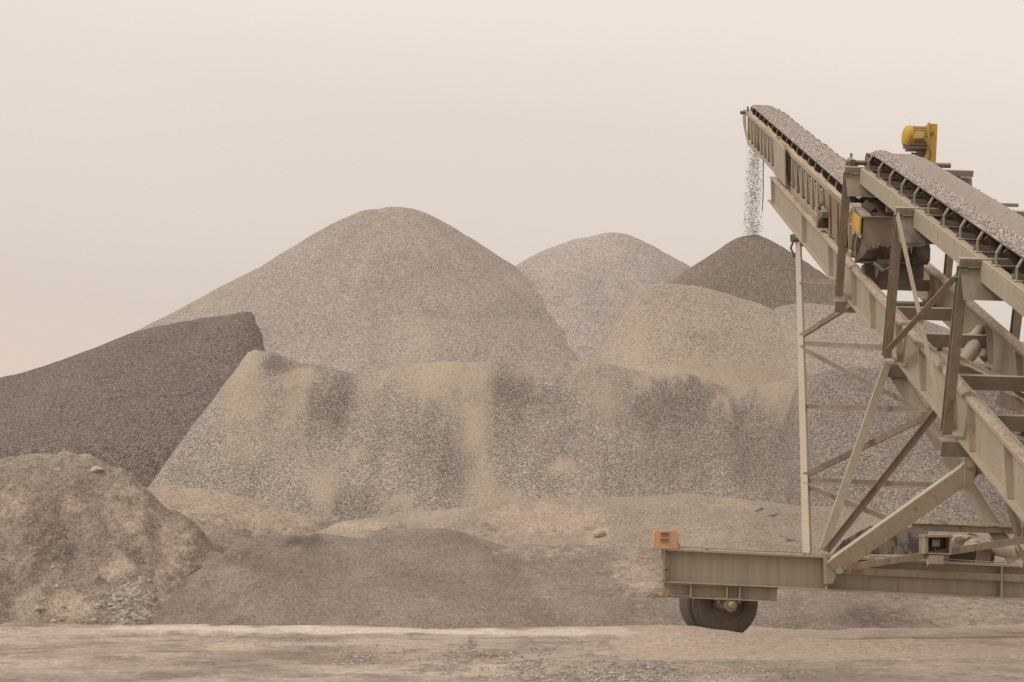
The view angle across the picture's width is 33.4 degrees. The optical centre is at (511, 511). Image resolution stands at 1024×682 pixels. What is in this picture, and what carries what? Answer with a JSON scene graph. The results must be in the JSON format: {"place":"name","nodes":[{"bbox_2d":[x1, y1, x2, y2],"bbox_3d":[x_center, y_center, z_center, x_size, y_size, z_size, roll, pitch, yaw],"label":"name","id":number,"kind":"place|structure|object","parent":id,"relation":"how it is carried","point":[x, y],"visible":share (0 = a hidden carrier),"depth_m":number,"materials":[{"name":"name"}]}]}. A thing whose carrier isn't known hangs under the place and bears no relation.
{"place":"outdoors","nodes":[
{"label":"outdoors","id":0,"kind":"place"},
{"bbox_2d":[0,622,1023,681],"bbox_3d":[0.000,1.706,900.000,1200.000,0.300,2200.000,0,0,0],"label":"ground","id":1,"kind":"structure","parent":0,"point":[43,652],"depth_m":21.56,"materials":[{"name":"beige soil"}]},
{"bbox_2d":[0,450,225,624],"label":"dirt mound","id":2,"kind":"object","parent":1,"relation":"on","point":[81,508],"visible":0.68,"depth_m":29.08,"materials":[{"name":"brown soil"}]},
{"bbox_2d":[33,605,43,610],"bbox_3d":[-7.656,1.576,27.623,0.159,0.109,0.138,0,0,-32],"label":"rock","id":3,"kind":"object","parent":2,"relation":"on","point":[39,608],"visible":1,"depth_m":27.58,"materials":[{"name":"beige stone"}]},
{"bbox_2d":[59,614,68,620],"bbox_3d":[-7.188,1.711,27.451,0.171,0.123,0.145,0,0,0],"label":"rock","id":4,"kind":"object","parent":2,"relation":"on","point":[64,617],"visible":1,"depth_m":27.39,"materials":[{"name":"beige stone"}]},
{"bbox_2d":[90,466,102,472],"bbox_3d":[-7.377,-0.736,30.289,0.244,0.142,0.155,0,0,0],"label":"rock","id":5,"kind":"object","parent":2,"relation":"on","point":[94,469],"visible":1,"depth_m":30.25,"materials":[{"name":"beige stone"}]},
{"bbox_2d":[0,312,264,487],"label":"gravel pile","id":6,"kind":"object","parent":1,"relation":"on","point":[137,403],"visible":0.36,"depth_m":43.26,"materials":[{"name":"grey gravel"}]},
{"bbox_2d":[147,484,335,549],"bbox_3d":[-6.000,0.805,33.200,12.000,2.691,10.800,0,0,0],"label":"dirt mound","id":7,"kind":"object","parent":1,"relation":"on","point":[226,521],"visible":0.11,"depth_m":32.28,"materials":[{"name":"brown soil"}]},
{"bbox_2d":[132,207,578,374],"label":"gravel pile","id":8,"kind":"object","parent":1,"relation":"on","point":[363,292],"visible":0.23,"depth_m":48.26,"materials":[{"name":"grey gravel"}]},
{"bbox_2d":[149,350,797,522],"bbox_3d":[3.240,-0.959,42.880,25.760,6.218,18.240,0,0,0],"label":"gravel pile","id":9,"kind":"object","parent":1,"relation":"on","point":[274,429],"visible":0.39,"depth_m":39.88,"materials":[{"name":"grey gravel"}]},
{"bbox_2d":[194,638,972,681],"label":"stone chippings","id":10,"kind":"object","parent":1,"relation":"on","point":[604,674],"visible":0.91,"depth_m":19.38,"materials":[{"name":"grey gravel"}]},
{"bbox_2d":[152,528,1023,629],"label":"sand mound","id":11,"kind":"object","parent":1,"relation":"on","point":[424,578],"visible":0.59,"depth_m":27.92,"materials":[{"name":"brown sand"}]},
{"bbox_2d":[515,232,690,360],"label":"gravel pile","id":12,"kind":"object","parent":1,"relation":"on","point":[586,288],"visible":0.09,"depth_m":50.87,"materials":[{"name":"grey gravel"}]},
{"bbox_2d":[316,494,1021,564],"bbox_3d":[5.000,0.905,33.000,20.000,2.489,11.400,0,0,0],"label":"sand mound","id":13,"kind":"object","parent":1,"relation":"on","point":[693,520],"visible":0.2,"depth_m":31.82,"materials":[{"name":"beige sand"}]},
{"bbox_2d":[592,529,605,537],"bbox_3d":[1.591,0.407,31.128,0.251,0.173,0.164,0,0,0],"label":"dirt clod","id":14,"kind":"object","parent":13,"relation":"on","point":[597,533],"visible":1,"depth_m":31.08,"materials":[{"name":"beige soil"}]},
{"bbox_2d":[593,283,791,389],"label":"gravel pile","id":15,"kind":"object","parent":1,"relation":"on","point":[722,338],"visible":0.16,"depth_m":44.67,"materials":[{"name":"grey gravel"}]},
{"bbox_2d":[670,235,844,309],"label":"gravel pile","id":16,"kind":"object","parent":1,"relation":"on","point":[759,269],"visible":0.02,"depth_m":49.31,"materials":[{"name":"grey gravel"}]},
{"bbox_2d":[743,140,762,235],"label":"falling gravel","id":17,"kind":"structure","parent":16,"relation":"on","point":[754,198],"depth_m":51.23,"materials":[{"name":"grey gravel"}]},
{"bbox_2d":[645,106,1023,632],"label":"stacker conveyor","id":18,"kind":"object","parent":1,"relation":"on","point":[893,231],"visible":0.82,"depth_m":24.47,"materials":[{"name":"beige metal"}]},
{"bbox_2d":[652,530,680,548],"bbox_3d":[2.176,0.396,23.995,0.400,0.261,0.329,0,0,0],"label":"orange box","id":19,"kind":"object","parent":18,"relation":"on","point":[664,539],"visible":1,"depth_m":23.84,"materials":[{"name":"plastic"}]},
{"bbox_2d":[752,105,876,197],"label":"gravel load","id":20,"kind":"object","parent":18,"relation":"on","point":[830,162],"visible":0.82,"depth_m":40.06,"materials":[{"name":"gravel"}]},
{"bbox_2d":[871,150,1023,257],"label":"gravel load","id":21,"kind":"object","parent":18,"relation":"on","point":[995,228],"visible":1,"depth_m":23.65,"materials":[{"name":"gravel"}]},
{"bbox_2d":[944,537,994,563],"bbox_3d":[6.617,0.591,24.703,0.674,0.478,0.535,0,0,0],"label":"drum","id":22,"kind":"object","parent":18,"relation":"on","point":[983,555],"visible":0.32,"depth_m":24.54,"materials":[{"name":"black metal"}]},
{"bbox_2d":[952,533,1004,557],"bbox_3d":[6.591,0.487,24.352,0.938,0.352,0.302,0,0,0],"label":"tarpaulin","id":23,"kind":"object","parent":22,"relation":"on","point":[958,540],"visible":0.52,"depth_m":24.38,"materials":[{"name":"fabric"}]},
{"bbox_2d":[991,545,1015,557],"bbox_3d":[6.970,0.554,24.250,0.394,0.222,0.213,0,0,0],"label":"sandbag","id":24,"kind":"object","parent":23,"relation":"on","point":[1007,552],"visible":0.63,"depth_m":24.17,"materials":[{"name":"fabric"}]},
{"bbox_2d":[774,303,1023,376],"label":"gravel pile","id":25,"kind":"object","parent":1,"relation":"on","point":[848,328],"visible":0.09,"depth_m":45.17,"materials":[{"name":"grey gravel"}]},
{"bbox_2d":[784,366,1023,523],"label":"gravel pile","id":26,"kind":"object","parent":1,"relation":"on","point":[832,434],"visible":0.23,"depth_m":38.54,"materials":[{"name":"grey gravel"}]},
{"bbox_2d":[0,0,1023,376],"label":"sky","id":27,"kind":"structure","parent":0,"point":[155,155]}
]}

